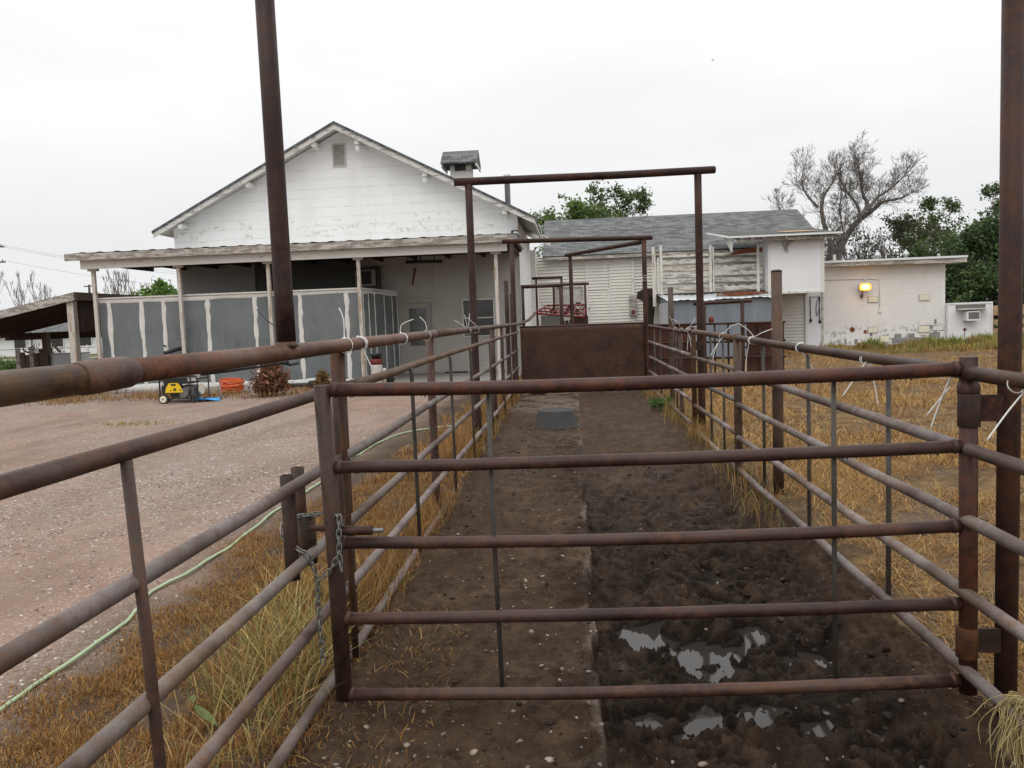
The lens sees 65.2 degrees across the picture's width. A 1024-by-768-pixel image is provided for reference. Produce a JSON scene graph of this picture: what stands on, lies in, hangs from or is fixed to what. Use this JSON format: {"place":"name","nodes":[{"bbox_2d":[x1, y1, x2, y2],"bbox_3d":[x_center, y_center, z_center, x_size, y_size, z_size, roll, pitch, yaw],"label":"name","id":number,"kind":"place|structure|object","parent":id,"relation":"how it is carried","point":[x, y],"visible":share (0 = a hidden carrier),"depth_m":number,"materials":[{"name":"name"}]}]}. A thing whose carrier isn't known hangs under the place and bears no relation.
{"place":"outdoors","nodes":[
{"label":"outdoors","id":0,"kind":"place"},
{"bbox_2d":[0,353,521,767],"bbox_3d":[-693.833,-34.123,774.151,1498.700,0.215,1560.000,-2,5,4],"label":"gravel yard","id":1,"kind":"structure","parent":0,"point":[34,425],"depth_m":7.52,"materials":[{"name":"beige gravel"}]},
{"bbox_2d":[0,355,8,369],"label":"green shrub","id":2,"kind":"object","parent":1,"relation":"on","point":[1,363],"visible":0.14,"depth_m":31.05,"materials":[{"name":"green plant"}]},
{"bbox_2d":[1,359,16,369],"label":"green shrub","id":3,"kind":"object","parent":1,"relation":"on","point":[10,366],"visible":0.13,"depth_m":30.33,"materials":[{"name":"green plant"}]},
{"bbox_2d":[0,271,30,305],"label":"bare tree","id":4,"kind":"object","parent":1,"relation":"on","point":[11,288],"visible":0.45,"depth_m":96.39,"materials":[{"name":"grey plant"}]},
{"bbox_2d":[14,269,52,305],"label":"bare tree","id":5,"kind":"object","parent":1,"relation":"on","point":[34,297],"visible":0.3,"depth_m":93.91,"materials":[{"name":"grey plant"}]},
{"bbox_2d":[15,347,52,368],"bbox_3d":[-16.963,-0.620,28.443,1.400,1.492,0.113,-2,5,4],"label":"board fence","id":6,"kind":"object","parent":1,"relation":"on","point":[32,359],"visible":0.48,"depth_m":28.39,"materials":[{"name":"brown wood"}]},
{"bbox_2d":[22,331,64,353],"bbox_3d":[-17.961,-0.981,30.606,1.538,2.352,1.323,-2,5,4],"label":"bare shrub","id":7,"kind":"object","parent":1,"relation":"on","point":[53,347],"visible":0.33,"depth_m":30.50,"materials":[{"name":"grey plant"}]},
{"bbox_2d":[0,345,96,360],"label":"rail fence","id":8,"kind":"object","parent":1,"relation":"on","point":[87,347],"visible":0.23,"depth_m":46.46,"materials":[{"name":"metal"}]},
{"bbox_2d":[0,322,102,356],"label":"house","id":9,"kind":"structure","parent":1,"relation":"on","point":[11,344],"depth_m":73.38,"materials":[{"name":"white wood"}]},
{"bbox_2d":[13,340,26,347],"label":"window","id":10,"kind":"structure","parent":9,"relation":"in","point":[17,343],"depth_m":73.50,"materials":[{"name":"grey glass"}]},
{"bbox_2d":[51,339,63,346],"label":"window","id":11,"kind":"structure","parent":9,"relation":"in","point":[61,341],"depth_m":73.22,"materials":[{"name":"grey glass"}]},
{"bbox_2d":[80,338,92,345],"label":"window","id":12,"kind":"structure","parent":9,"relation":"in","point":[83,341],"depth_m":73.00,"materials":[{"name":"grey glass"}]},
{"bbox_2d":[50,352,89,365],"bbox_3d":[-15.751,-0.524,28.517,1.200,1.200,0.640,-2,5,4],"label":"water trough","id":13,"kind":"object","parent":1,"relation":"on","point":[64,358],"visible":0.36,"depth_m":28.21,"materials":[{"name":"grey metal"}]},
{"bbox_2d":[0,292,140,365],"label":"carport","id":14,"kind":"object","parent":1,"relation":"on","point":[75,310],"visible":0.56,"depth_m":24.79,"materials":[{"name":"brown wood"}]},
{"bbox_2d":[102,269,147,294],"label":"bare tree","id":15,"kind":"object","parent":1,"relation":"on","point":[120,285],"visible":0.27,"depth_m":92.90,"materials":[{"name":"grey plant"}]},
{"bbox_2d":[124,276,177,295],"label":"broad tree","id":16,"kind":"object","parent":1,"relation":"on","point":[160,286],"visible":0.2,"depth_m":71.20,"materials":[{"name":"green plant"}]},
{"bbox_2d":[158,374,209,403],"bbox_3d":[-7.636,0.086,18.602,0.936,0.680,0.683,-2,5,4],"label":"generator","id":17,"kind":"object","parent":1,"relation":"on","point":[175,388],"visible":0.91,"depth_m":18.38,"materials":[{"name":"yellow metal"}]},
{"bbox_2d":[187,695,216,726],"bbox_3d":[-1.379,1.440,3.531,0.046,0.043,0.323,-6,6,-41],"label":"mullein plant","id":18,"kind":"object","parent":1,"relation":"on","point":[203,713],"visible":0.98,"depth_m":3.50,"materials":[{"name":"green plant"}]},
{"bbox_2d":[195,397,220,400],"bbox_3d":[-7.103,0.356,18.618,0.716,0.078,0.500,-2,5,4],"label":"blue tarp","id":19,"kind":"object","parent":1,"relation":"on","point":[209,399],"visible":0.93,"depth_m":18.53,"materials":[{"name":"blue plastic"}]},
{"bbox_2d":[0,425,451,711],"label":"garden hose","id":20,"kind":"object","parent":1,"relation":"on","point":[79,655],"visible":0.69,"depth_m":4.95,"materials":[{"name":"green rubber"}]},
{"bbox_2d":[219,378,244,392],"bbox_3d":[-7.232,0.048,20.675,0.654,0.401,0.509,-2,5,4],"label":"cord coil","id":21,"kind":"object","parent":1,"relation":"on","point":[229,384],"visible":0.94,"depth_m":20.52,"materials":[{"name":"orange plastic"}]},
{"bbox_2d":[0,395,520,767],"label":"dry weeds","id":22,"kind":"object","parent":1,"relation":"on","point":[63,738],"visible":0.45,"depth_m":4.08,"materials":[{"name":"yellow plant"}]},
{"bbox_2d":[241,361,297,397],"bbox_3d":[-5.941,-0.183,19.425,1.246,1.019,1.203,-6,6,-43],"label":"dried shrub","id":23,"kind":"object","parent":1,"relation":"on","point":[271,379],"visible":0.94,"depth_m":19.24,"materials":[{"name":"brown plant"}]},
{"bbox_2d":[64,121,551,393],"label":"white building","id":24,"kind":"structure","parent":1,"relation":"on","point":[378,237],"depth_m":24.88,"materials":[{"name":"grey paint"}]},
{"bbox_2d":[398,298,437,372],"bbox_3d":[-2.967,-1.521,25.294,1.180,2.320,0.143,-2,5,4],"label":"door","id":25,"kind":"structure","parent":24,"relation":"in","point":[410,309],"depth_m":25.27,"materials":[{"name":"grey metal"}]},
{"bbox_2d":[461,298,495,336],"bbox_3d":[-1.045,-2.083,25.073,1.040,1.185,0.100,-2,5,4],"label":"window","id":26,"kind":"structure","parent":24,"relation":"in","point":[485,306],"depth_m":25.09,"materials":[{"name":"grey glass"}]},
{"bbox_2d":[370,353,386,382],"bbox_3d":[-3.558,-0.386,21.317,0.433,0.870,0.335,-2,5,4],"label":"canister","id":27,"kind":"object","parent":1,"relation":"on","point":[376,362],"visible":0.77,"depth_m":21.19,"materials":[{"name":"red paint"}]},
{"bbox_2d":[24,356,746,405],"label":"brown weeds","id":28,"kind":"object","parent":1,"relation":"on","point":[78,397],"visible":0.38,"depth_m":19.83,"materials":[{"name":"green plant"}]},
{"bbox_2d":[312,368,330,385],"bbox_3d":[-4.854,-0.107,20.470,0.452,0.614,0.505,2,6,44],"label":"dried shrub","id":29,"kind":"object","parent":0,"point":[322,377],"visible":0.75,"depth_m":20.40,"materials":[{"name":"brown plant"}]},
{"bbox_2d":[49,375,826,767],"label":"tall dry grass","id":30,"kind":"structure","parent":0,"point":[259,667],"depth_m":4.22,"materials":[{"name":"plant"}]},
{"bbox_2d":[0,0,1000,312],"label":"sky","id":31,"kind":"structure","parent":0,"point":[118,118],"materials":[{"name":"white"}]},
{"bbox_2d":[261,390,1022,767],"bbox_3d":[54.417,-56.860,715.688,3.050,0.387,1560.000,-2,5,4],"label":"alley floor","id":32,"kind":"structure","parent":0,"point":[617,422],"depth_m":4.34,"materials":[{"name":"brown soil"}]},
{"bbox_2d":[0,280,535,767],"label":"pipe fence","id":33,"kind":"object","parent":32,"relation":"on","point":[66,380],"visible":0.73,"depth_m":2.67,"materials":[{"name":"brown metal"}]},
{"bbox_2d":[201,309,298,375],"bbox_3d":[-0.968,-0.176,3.077,0.202,0.248,0.982,-3,5,-7],"label":"stock whip","id":34,"kind":"object","parent":33,"relation":"attached to","point":[287,363],"visible":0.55,"depth_m":3.04,"materials":[{"name":"black plastic"}]},
{"bbox_2d":[339,308,352,352],"bbox_3d":[-0.884,-0.281,4.213,0.083,0.240,0.026,-2,5,4],"label":"nylon tie","id":35,"kind":"object","parent":33,"relation":"attached to","point":[344,337],"visible":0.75,"depth_m":4.21,"materials":[{"name":"white plastic"}]},
{"bbox_2d":[355,336,372,368],"bbox_3d":[-0.840,-0.179,4.500,0.118,0.190,0.093,-2,5,4],"label":"nylon tie","id":36,"kind":"object","parent":33,"relation":"attached to","point":[366,342],"visible":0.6,"depth_m":4.49,"materials":[{"name":"white plastic"}]},
{"bbox_2d":[400,319,412,344],"bbox_3d":[-0.744,-0.365,5.610,0.159,0.176,0.057,0,5,23],"label":"nylon tie","id":37,"kind":"object","parent":33,"relation":"attached to","point":[404,333],"visible":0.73,"depth_m":5.60,"materials":[{"name":"white plastic"}]},
{"bbox_2d":[530,205,570,256],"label":"broad tree","id":38,"kind":"object","parent":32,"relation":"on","point":[545,217],"visible":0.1,"depth_m":56.44,"materials":[{"name":"green plant"}]},
{"bbox_2d":[521,276,588,325],"bbox_3d":[1.173,-1.576,22.122,1.527,2.868,3.733,-1,5,16],"label":"squeeze chute","id":39,"kind":"object","parent":32,"relation":"on","point":[553,318],"visible":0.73,"depth_m":22.86,"materials":[{"name":"red paint"}]},
{"bbox_2d":[533,408,579,429],"bbox_3d":[0.652,0.517,11.866,0.700,0.276,0.665,-2,5,4],"label":"rubber tub","id":40,"kind":"object","parent":32,"relation":"on","point":[556,418],"visible":0.97,"depth_m":11.63,"materials":[{"name":"grey rubber"}]},
{"bbox_2d":[502,235,652,379],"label":"overhead pipe arch","id":41,"kind":"structure","parent":32,"relation":"on","point":[640,239],"depth_m":17.15,"materials":[{"name":"brown metal"}]},
{"bbox_2d":[520,322,644,379],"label":"sheet gate","id":42,"kind":"structure","parent":41,"relation":"attached to","point":[582,350],"depth_m":17.13,"materials":[{"name":"brown metal"}]},
{"bbox_2d":[453,166,715,443],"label":"overhead pipe arch","id":43,"kind":"structure","parent":32,"relation":"on","point":[470,182],"depth_m":10.41,"materials":[{"name":"brown metal"}]},
{"bbox_2d":[255,0,1023,717],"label":"overhead pipe arch","id":44,"kind":"structure","parent":32,"relation":"on","point":[997,640],"depth_m":3.26,"materials":[{"name":"brown metal"}]},
{"bbox_2d":[308,356,980,702],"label":"pipe gate","id":45,"kind":"structure","parent":44,"relation":"attached to","point":[342,617],"depth_m":3.41,"materials":[{"name":"brown metal"}]},
{"bbox_2d":[279,511,342,665],"bbox_3d":[-0.864,0.906,3.557,0.285,0.692,0.179,-2,5,4],"label":"gate chain","id":46,"kind":"object","parent":45,"relation":"attached to","point":[317,588],"visible":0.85,"depth_m":3.50,"materials":[{"name":"grey metal"}]},
{"bbox_2d":[321,427,969,767],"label":"pebbles","id":47,"kind":"object","parent":32,"relation":"on","point":[589,703],"visible":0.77,"depth_m":3.55,"materials":[{"name":"stone"}]},
{"bbox_2d":[647,395,673,410],"bbox_3d":[2.487,0.329,13.431,0.417,0.289,0.500,-6,6,-39],"label":"green weed","id":48,"kind":"object","parent":32,"relation":"on","point":[657,402],"visible":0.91,"depth_m":13.39,"materials":[{"name":"green plant"}]},
{"bbox_2d":[647,287,691,425],"bbox_3d":[2.727,-0.535,13.962,0.161,2.275,6.150,-2,5,4],"label":"pipe fence","id":49,"kind":"object","parent":32,"relation":"on","point":[673,351],"visible":0.73,"depth_m":13.62,"materials":[{"name":"brown metal"}]},
{"bbox_2d":[369,418,982,766],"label":"mud clods","id":50,"kind":"object","parent":32,"relation":"on","point":[890,716],"visible":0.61,"depth_m":4.12,"materials":[{"name":"soil"}]},
{"bbox_2d":[615,556,926,767],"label":"puddle water","id":51,"kind":"structure","parent":32,"relation":"on","point":[649,636],"depth_m":4.21,"materials":[{"name":"grey liquid"}]},
{"bbox_2d":[733,334,1023,729],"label":"pipe fence","id":52,"kind":"object","parent":32,"relation":"on","point":[971,675],"visible":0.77,"depth_m":4.05,"materials":[{"name":"brown metal"}]},
{"bbox_2d":[691,329,734,468],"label":"swing gate","id":53,"kind":"structure","parent":52,"relation":"attached to","point":[711,362],"depth_m":9.37,"materials":[{"name":"brown metal"}]},
{"bbox_2d":[723,323,771,371],"bbox_3d":[2.123,-0.323,7.179,0.440,0.456,0.128,1,5,33],"label":"nylon tie","id":54,"kind":"object","parent":52,"relation":"attached to","point":[748,340],"visible":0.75,"depth_m":7.18,"materials":[{"name":"white plastic"}]},
{"bbox_2d":[795,342,812,368],"bbox_3d":[2.069,-0.152,5.629,0.127,0.286,0.092,-2,5,4],"label":"nylon tie","id":55,"kind":"object","parent":52,"relation":"attached to","point":[801,352],"visible":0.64,"depth_m":5.64,"materials":[{"name":"white plastic"}]},
{"bbox_2d":[842,356,877,403],"bbox_3d":[1.891,-0.028,4.375,0.193,0.289,0.072,-2,5,4],"label":"nylon tie","id":56,"kind":"object","parent":52,"relation":"hanging from","point":[863,364],"visible":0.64,"depth_m":4.35,"materials":[{"name":"white plastic"}]},
{"bbox_2d":[926,377,952,429],"bbox_3d":[1.842,0.052,3.429,0.136,0.282,0.050,-2,5,4],"label":"nylon tie","id":57,"kind":"object","parent":52,"relation":"hanging from","point":[944,393],"visible":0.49,"depth_m":3.42,"materials":[{"name":"white plastic"}]},
{"bbox_2d":[986,380,1023,440],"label":"nylon tie","id":58,"kind":"object","parent":52,"relation":"attached to","point":[1006,413],"visible":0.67,"depth_m":2.88,"materials":[{"name":"white plastic"}]},
{"bbox_2d":[966,691,1023,767],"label":"straw clump","id":59,"kind":"object","parent":32,"relation":"on","point":[1007,722],"visible":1,"depth_m":2.95,"materials":[{"name":"beige plant"}]},
{"bbox_2d":[659,324,1023,731],"bbox_3d":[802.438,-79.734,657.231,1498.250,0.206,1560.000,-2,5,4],"label":"field","id":60,"kind":"structure","parent":0,"point":[849,551],"depth_m":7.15,"materials":[{"name":"plant"}]},
{"bbox_2d":[559,193,641,219],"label":"broad tree","id":61,"kind":"object","parent":60,"relation":"on","point":[577,209],"visible":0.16,"depth_m":55.40,"materials":[{"name":"green plant"}]},
{"bbox_2d":[553,180,654,218],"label":"broad tree","id":62,"kind":"object","parent":60,"relation":"on","point":[640,197],"visible":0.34,"depth_m":60.31,"materials":[{"name":"green plant"}]},
{"bbox_2d":[537,209,842,345],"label":"barn wing","id":63,"kind":"structure","parent":60,"relation":"on","point":[747,251],"depth_m":32.88,"materials":[{"name":"white wood"}]},
{"bbox_2d":[556,286,582,319],"bbox_3d":[2.418,-2.613,33.249,1.100,2.890,0.083,-2,5,4],"label":"door","id":64,"kind":"structure","parent":63,"relation":"in","point":[577,290],"depth_m":33.15,"materials":[{"name":"white wood"}]},
{"bbox_2d":[587,261,632,323],"bbox_3d":[4.075,-3.169,33.094,1.800,3.700,0.030,-2,5,4],"label":"sliding door","id":65,"kind":"structure","parent":63,"relation":"in","point":[619,307],"depth_m":33.05,"materials":[{"name":"white metal"}]},
{"bbox_2d":[810,296,817,321],"bbox_3d":[12.250,-3.034,32.432,0.378,1.078,0.110,-2,5,4],"label":"hanging strap","id":66,"kind":"object","parent":63,"relation":"hanging from","point":[810,309],"visible":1,"depth_m":32.43,"materials":[{"name":"black plastic"}]},
{"bbox_2d":[807,294,821,345],"bbox_3d":[12.298,-2.562,32.521,0.600,2.140,0.048,-2,5,4],"label":"plain door","id":67,"kind":"structure","parent":63,"relation":"in","point":[814,328],"depth_m":32.51,"materials":[{"name":"white wood"}]},
{"bbox_2d":[816,296,820,322],"bbox_3d":[12.426,-3.012,32.420,0.211,1.123,0.110,-2,5,4],"label":"hanging strap","id":68,"kind":"object","parent":63,"relation":"hanging from","point":[819,309],"visible":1,"depth_m":32.41,"materials":[{"name":"black plastic"}]},
{"bbox_2d":[658,292,770,356],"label":"tin shed","id":69,"kind":"structure","parent":60,"relation":"on","point":[758,308],"depth_m":28.45,"materials":[{"name":"grey metal"}]},
{"bbox_2d":[716,291,768,295],"bbox_3d":[8.405,-3.303,29.281,1.842,0.188,1.500,-2,5,4],"label":"cable pile","id":70,"kind":"object","parent":69,"relation":"on","point":[746,293],"visible":1,"depth_m":28.94,"materials":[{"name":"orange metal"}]},
{"bbox_2d":[648,299,785,375],"bbox_3d":[4.609,-0.873,18.157,3.091,2.040,0.315,-2,5,4],"label":"pen fence","id":71,"kind":"object","parent":60,"relation":"on","point":[754,361],"visible":0.52,"depth_m":18.13,"materials":[{"name":"metal"}]},
{"bbox_2d":[771,269,783,494],"bbox_3d":[2.368,0.146,7.128,0.095,2.312,0.095,-2,5,4],"label":"steel post","id":72,"kind":"object","parent":60,"relation":"on","point":[777,353],"visible":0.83,"depth_m":7.07,"materials":[{"name":"brown metal"}]},
{"bbox_2d":[760,129,929,260],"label":"dead tree","id":73,"kind":"object","parent":60,"relation":"on","point":[836,248],"visible":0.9,"depth_m":55.50,"materials":[{"name":"grey plant"}]},
{"bbox_2d":[824,223,887,259],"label":"bare shrub","id":74,"kind":"object","parent":60,"relation":"on","point":[865,238],"visible":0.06,"depth_m":58.94,"materials":[{"name":"grey plant"}]},
{"bbox_2d":[824,220,896,260],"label":"bare shrub","id":75,"kind":"object","parent":60,"relation":"on","point":[881,252],"visible":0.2,"depth_m":57.48,"materials":[{"name":"grey plant"}]},
{"bbox_2d":[823,249,967,348],"bbox_3d":[15.436,-3.503,34.844,5.590,4.460,6.450,-2,5,4],"label":"block annex","id":76,"kind":"object","parent":60,"relation":"on","point":[891,301],"visible":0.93,"depth_m":32.28,"materials":[{"name":"white paint"}]},
{"bbox_2d":[850,208,955,259],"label":"broad tree","id":77,"kind":"object","parent":60,"relation":"on","point":[899,225],"visible":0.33,"depth_m":58.72,"materials":[{"name":"green plant"}]},
{"bbox_2d":[784,328,1023,354],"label":"yellow weeds","id":78,"kind":"object","parent":60,"relation":"on","point":[973,342],"visible":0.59,"depth_m":29.91,"materials":[{"name":"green plant"}]},
{"bbox_2d":[888,240,959,299],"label":"broad tree","id":79,"kind":"object","parent":60,"relation":"on","point":[902,256],"visible":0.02,"depth_m":49.95,"materials":[{"name":"green plant"}]},
{"bbox_2d":[896,195,972,259],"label":"cottonwood tree","id":80,"kind":"object","parent":60,"relation":"on","point":[928,203],"visible":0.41,"depth_m":62.12,"materials":[{"name":"green plant"}]},
{"bbox_2d":[895,208,1023,326],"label":"broad tree","id":81,"kind":"object","parent":60,"relation":"on","point":[968,279],"visible":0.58,"depth_m":46.24,"materials":[{"name":"green plant"}]},
{"bbox_2d":[945,301,992,340],"bbox_3d":[18.327,-2.428,32.575,1.720,1.765,2.100,-2,5,4],"label":"cooler box","id":82,"kind":"object","parent":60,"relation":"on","point":[966,319],"visible":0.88,"depth_m":31.91,"materials":[{"name":"white metal"}]},
{"bbox_2d":[967,181,998,319],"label":"cottonwood tree","id":83,"kind":"object","parent":60,"relation":"on","point":[987,190],"visible":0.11,"depth_m":62.26,"materials":[{"name":"green plant"}]},
{"bbox_2d":[971,209,1023,327],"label":"broad tree","id":84,"kind":"object","parent":60,"relation":"on","point":[994,298],"depth_m":48.21,"materials":[{"name":"green plant"}]},
{"bbox_2d":[993,304,1023,337],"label":"wooden pallet","id":85,"kind":"object","parent":60,"relation":"on","point":[995,312],"visible":0.04,"depth_m":32.45,"materials":[{"name":"beige wood"}]}
]}

